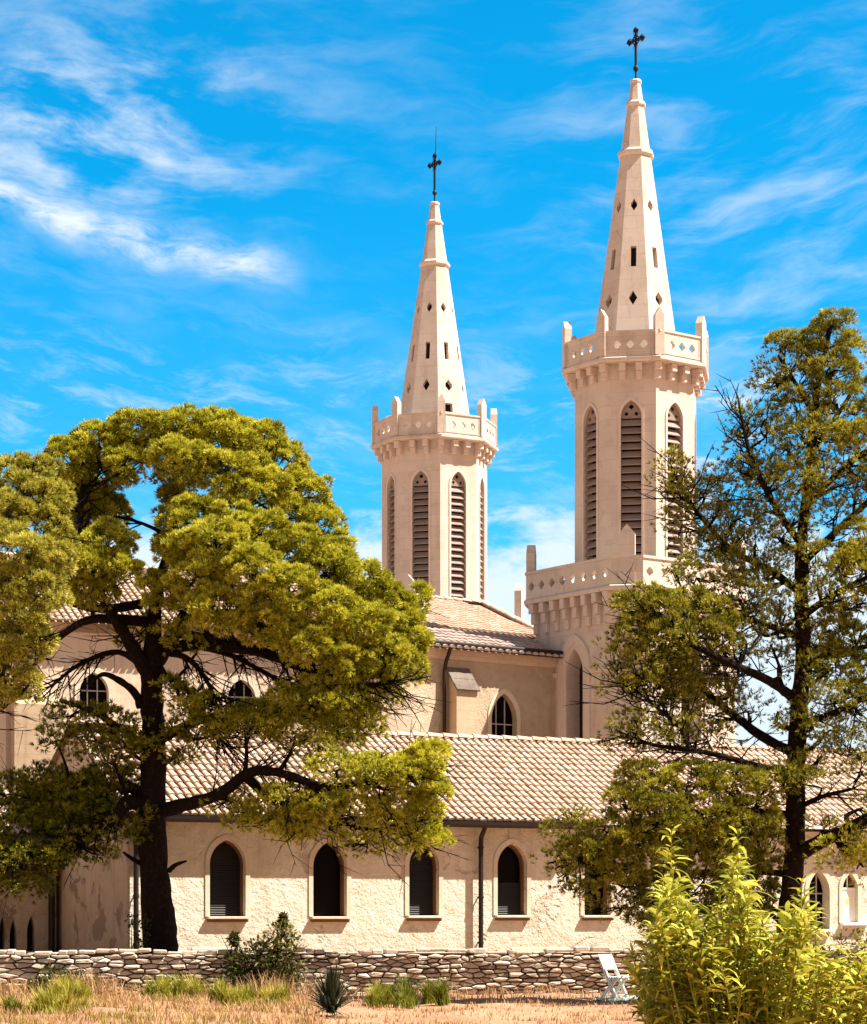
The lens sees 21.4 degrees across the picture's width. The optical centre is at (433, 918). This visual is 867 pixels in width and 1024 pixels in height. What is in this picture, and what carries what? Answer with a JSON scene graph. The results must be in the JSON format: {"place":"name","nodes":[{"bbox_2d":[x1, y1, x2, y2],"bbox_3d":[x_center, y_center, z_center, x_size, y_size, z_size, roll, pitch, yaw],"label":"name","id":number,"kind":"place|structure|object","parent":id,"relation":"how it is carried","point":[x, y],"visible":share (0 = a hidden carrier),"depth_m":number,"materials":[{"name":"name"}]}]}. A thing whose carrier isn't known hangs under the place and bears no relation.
{"place":"outdoors","nodes":[
{"label":"outdoors","id":0,"kind":"place"},
{"bbox_2d":[0,551,564,741],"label":"church transept","id":1,"kind":"structure","parent":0,"point":[492,670],"depth_m":68.70,"materials":[{"name":"paint"}]},
{"bbox_2d":[488,688,520,740],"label":"window","id":2,"kind":"structure","parent":1,"relation":"in","point":[499,712],"depth_m":68.80,"materials":[{"name":"black glass"}]},
{"bbox_2d":[0,992,807,1023],"bbox_3d":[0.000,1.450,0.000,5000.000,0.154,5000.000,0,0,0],"label":"ground","id":3,"kind":"structure","parent":0,"point":[442,1017],"depth_m":35.38,"materials":[{"name":"beige soil"}]},
{"bbox_2d":[0,783,64,953],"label":"lean to annex","id":4,"kind":"object","parent":3,"relation":"on","point":[26,926],"visible":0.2,"depth_m":51.78,"materials":[{"name":"paint"}]},
{"bbox_2d":[0,982,93,1015],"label":"weed clump","id":5,"kind":"object","parent":3,"relation":"on","point":[43,999],"visible":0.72,"depth_m":34.81,"materials":[{"name":"green plant"}]},
{"bbox_2d":[0,450,94,752],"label":"edge pine","id":6,"kind":"object","parent":3,"relation":"on","point":[32,567],"visible":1,"depth_m":40.88,"materials":[{"name":"green plant"}]},
{"bbox_2d":[26,962,103,991],"bbox_3d":[-6.923,1.157,43.004,1.523,0.697,0.792,0,0,0],"label":"corner weed","id":7,"kind":"object","parent":3,"relation":"on","point":[50,970],"visible":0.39,"depth_m":42.96,"materials":[{"name":"green plant"}]},
{"bbox_2d":[45,970,95,1001],"bbox_3d":[-6.460,1.208,41.004,0.818,0.575,1.118,0,0,-33],"label":"weed clump","id":8,"kind":"object","parent":3,"relation":"on","point":[78,985],"visible":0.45,"depth_m":40.85,"materials":[{"name":"green plant"}]},
{"bbox_2d":[124,913,152,952],"bbox_3d":[-5.768,0.663,45.008,0.606,1.584,0.451,0,0,0],"label":"shrub","id":9,"kind":"object","parent":3,"relation":"on","point":[132,922],"visible":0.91,"depth_m":44.99,"materials":[{"name":"green plant"}]},
{"bbox_2d":[141,970,232,999],"bbox_3d":[-4.525,1.191,41.050,1.503,0.583,1.466,0,0,-44],"label":"weed clump","id":10,"kind":"object","parent":3,"relation":"on","point":[178,986],"visible":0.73,"depth_m":40.80,"materials":[{"name":"green plant"}]},
{"bbox_2d":[0,575,413,793],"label":"church nave","id":11,"kind":"structure","parent":3,"relation":"on","point":[101,689],"depth_m":60.93,"materials":[{"name":"paint"}]},
{"bbox_2d":[74,667,113,720],"bbox_3d":[-9.007,-5.933,60.865,1.060,1.478,0.388,0,0,-20],"label":"window","id":12,"kind":"structure","parent":11,"relation":"in","point":[97,691],"depth_m":60.97,"materials":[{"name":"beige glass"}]},
{"bbox_2d":[223,673,259,724],"bbox_3d":[-5.220,-5.897,62.244,1.060,1.484,0.388,0,0,-20],"label":"window","id":13,"kind":"structure","parent":11,"relation":"in","point":[234,679],"depth_m":62.32,"materials":[{"name":"beige glass"}]},
{"bbox_2d":[0,400,470,952],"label":"umbrella pine","id":14,"kind":"object","parent":3,"relation":"on","point":[218,548],"visible":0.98,"depth_m":44.54,"materials":[{"name":"green plant"}]},
{"bbox_2d":[207,980,291,1005],"bbox_3d":[-3.186,1.259,39.512,1.540,0.506,1.251,0,0,0],"label":"weed clump","id":15,"kind":"object","parent":3,"relation":"on","point":[236,994],"visible":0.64,"depth_m":39.30,"materials":[{"name":"green plant"}]},
{"bbox_2d":[215,911,307,995],"bbox_3d":[-3.249,0.688,42.897,1.839,1.674,1.249,0,0,0],"label":"bush","id":16,"kind":"object","parent":3,"relation":"on","point":[282,921],"visible":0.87,"depth_m":42.83,"materials":[{"name":"green plant"}]},
{"bbox_2d":[0,967,648,1023],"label":"dry grass","id":17,"kind":"structure","parent":3,"relation":"on","point":[292,1003],"depth_m":35.61,"materials":[{"name":"beige plant"}]},
{"bbox_2d":[299,964,366,1016],"bbox_3d":[-1.455,1.053,33.958,1.222,0.841,1.348,0,0,0],"label":"yucca plant","id":18,"kind":"object","parent":3,"relation":"on","point":[330,997],"visible":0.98,"depth_m":33.90,"materials":[{"name":"green plant"}]},
{"bbox_2d":[362,970,452,1009],"bbox_3d":[-0.429,1.174,38.468,1.611,0.649,1.959,0,0,0],"label":"grass clump","id":19,"kind":"object","parent":3,"relation":"on","point":[404,995],"visible":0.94,"depth_m":38.22,"materials":[{"name":"green plant"}]},
{"bbox_2d":[0,946,866,995],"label":"dry stone wall","id":20,"kind":"structure","parent":3,"relation":"on","point":[480,969],"depth_m":44.05,"materials":[{"name":"grey stone"}]},
{"bbox_2d":[370,140,524,619],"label":"bell tower","id":21,"kind":"structure","parent":3,"relation":"on","point":[433,447],"depth_m":83.31,"materials":[{"name":"beige stone"}]},
{"bbox_2d":[386,473,395,579],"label":"belfry window","id":22,"kind":"structure","parent":21,"relation":"in","point":[393,482],"depth_m":83.86,"materials":[{"name":"brown wood"}]},
{"bbox_2d":[410,468,430,592],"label":"belfry window","id":23,"kind":"structure","parent":21,"relation":"in","point":[425,477],"depth_m":82.94,"materials":[{"name":"brown wood"}]},
{"bbox_2d":[449,469,467,598],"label":"belfry window","id":24,"kind":"structure","parent":21,"relation":"in","point":[455,483],"depth_m":83.11,"materials":[{"name":"brown wood"}]},
{"bbox_2d":[479,475,484,602],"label":"belfry window","id":25,"kind":"structure","parent":21,"relation":"in","point":[481,477],"depth_m":84.23,"materials":[{"name":"brown wood"}]},
{"bbox_2d":[33,719,866,953],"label":"monastery wing","id":26,"kind":"structure","parent":3,"relation":"on","point":[495,893],"depth_m":50.76,"materials":[{"name":"beige paint"}]},
{"bbox_2d":[205,834,249,921],"bbox_3d":[-4.376,-0.858,48.498,1.000,1.855,0.418,0,0,-25],"label":"window","id":27,"kind":"structure","parent":26,"relation":"in","point":[223,860],"depth_m":48.61,"materials":[{"name":"black glass"}]},
{"bbox_2d":[309,836,350,921],"bbox_3d":[-2.265,-0.858,49.482,0.980,1.855,0.418,0,0,-25],"label":"window","id":28,"kind":"structure","parent":26,"relation":"in","point":[326,877],"depth_m":49.64,"materials":[{"name":"black glass"}]},
{"bbox_2d":[405,842,442,920],"bbox_3d":[-0.244,-0.868,50.424,0.920,1.835,0.418,0,0,-25],"label":"window","id":29,"kind":"structure","parent":26,"relation":"in","point":[420,898],"depth_m":50.55,"materials":[{"name":"black glass"}]},
{"bbox_2d":[493,838,530,920],"bbox_3d":[1.720,-0.877,51.340,0.940,1.835,0.418,0,0,-25],"label":"window","id":30,"kind":"structure","parent":26,"relation":"in","point":[508,864],"depth_m":51.48,"materials":[{"name":"black glass"}]},
{"bbox_2d":[580,840,614,920],"bbox_3d":[3.687,-0.877,52.257,0.880,1.835,0.418,0,0,-25],"label":"window","id":31,"kind":"structure","parent":26,"relation":"in","point":[595,915],"depth_m":52.40,"materials":[{"name":"black glass"}]},
{"bbox_2d":[805,866,833,931],"bbox_3d":[9.154,-0.472,54.790,0.800,1.585,0.448,0,0,-25],"label":"window","id":32,"kind":"structure","parent":26,"relation":"in","point":[812,880],"depth_m":54.88,"materials":[{"name":"beige glass"}]},
{"bbox_2d":[839,869,866,924],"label":"window","id":33,"kind":"structure","parent":26,"relation":"in","point":[846,892],"depth_m":55.19,"materials":[{"name":"white glass"}]},
{"bbox_2d":[593,996,638,1001],"bbox_3d":[3.328,1.444,41.555,0.908,0.104,0.609,0,0,0],"label":"ground sheet","id":34,"kind":"object","parent":3,"relation":"on","point":[610,998],"visible":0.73,"depth_m":41.59,"materials":[{"name":"fabric"}]},
{"bbox_2d":[598,954,628,998],"bbox_3d":[3.276,1.048,41.706,0.460,0.806,0.380,0,0,44],"label":"folding chair","id":35,"kind":"object","parent":34,"relation":"on","point":[604,959],"visible":0.91,"depth_m":41.71,"materials":[{"name":"white paint"}]},
{"bbox_2d":[524,27,747,743],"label":"bell tower","id":36,"kind":"structure","parent":3,"relation":"on","point":[633,375],"depth_m":69.05,"materials":[{"name":"beige stone"}]},
{"bbox_2d":[582,403,597,560],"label":"belfry window","id":37,"kind":"structure","parent":36,"relation":"in","point":[592,418],"depth_m":69.52,"materials":[{"name":"brown wood"}]},
{"bbox_2d":[618,397,643,554],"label":"belfry window","id":38,"kind":"structure","parent":36,"relation":"in","point":[631,412],"depth_m":68.73,"materials":[{"name":"brown wood"}]},
{"bbox_2d":[665,400,684,559],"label":"belfry window","id":39,"kind":"structure","parent":36,"relation":"in","point":[670,415],"depth_m":69.07,"materials":[{"name":"brown wood"}]},
{"bbox_2d":[694,408,695,560],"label":"belfry window","id":40,"kind":"structure","parent":36,"relation":"in","point":[695,408],"depth_m":70.10,"materials":[{"name":"brown wood"}]},
{"bbox_2d":[527,305,866,999],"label":"tall pine","id":41,"kind":"object","parent":3,"relation":"on","point":[695,828],"visible":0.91,"depth_m":39.56,"materials":[{"name":"green plant"}]},
{"bbox_2d":[619,824,866,1023],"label":"leafy shrub","id":42,"kind":"object","parent":3,"relation":"on","point":[706,978],"visible":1,"depth_m":16.30,"materials":[{"name":"green plant"}]},
{"bbox_2d":[810,926,866,979],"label":"fringe shrub","id":43,"kind":"object","parent":3,"relation":"on","point":[837,952],"visible":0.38,"depth_m":35.95,"materials":[{"name":"green plant"}]},
{"bbox_2d":[0,0,866,748],"label":"sky","id":44,"kind":"structure","parent":0,"point":[223,203],"materials":[{"name":"blue"}]}
]}

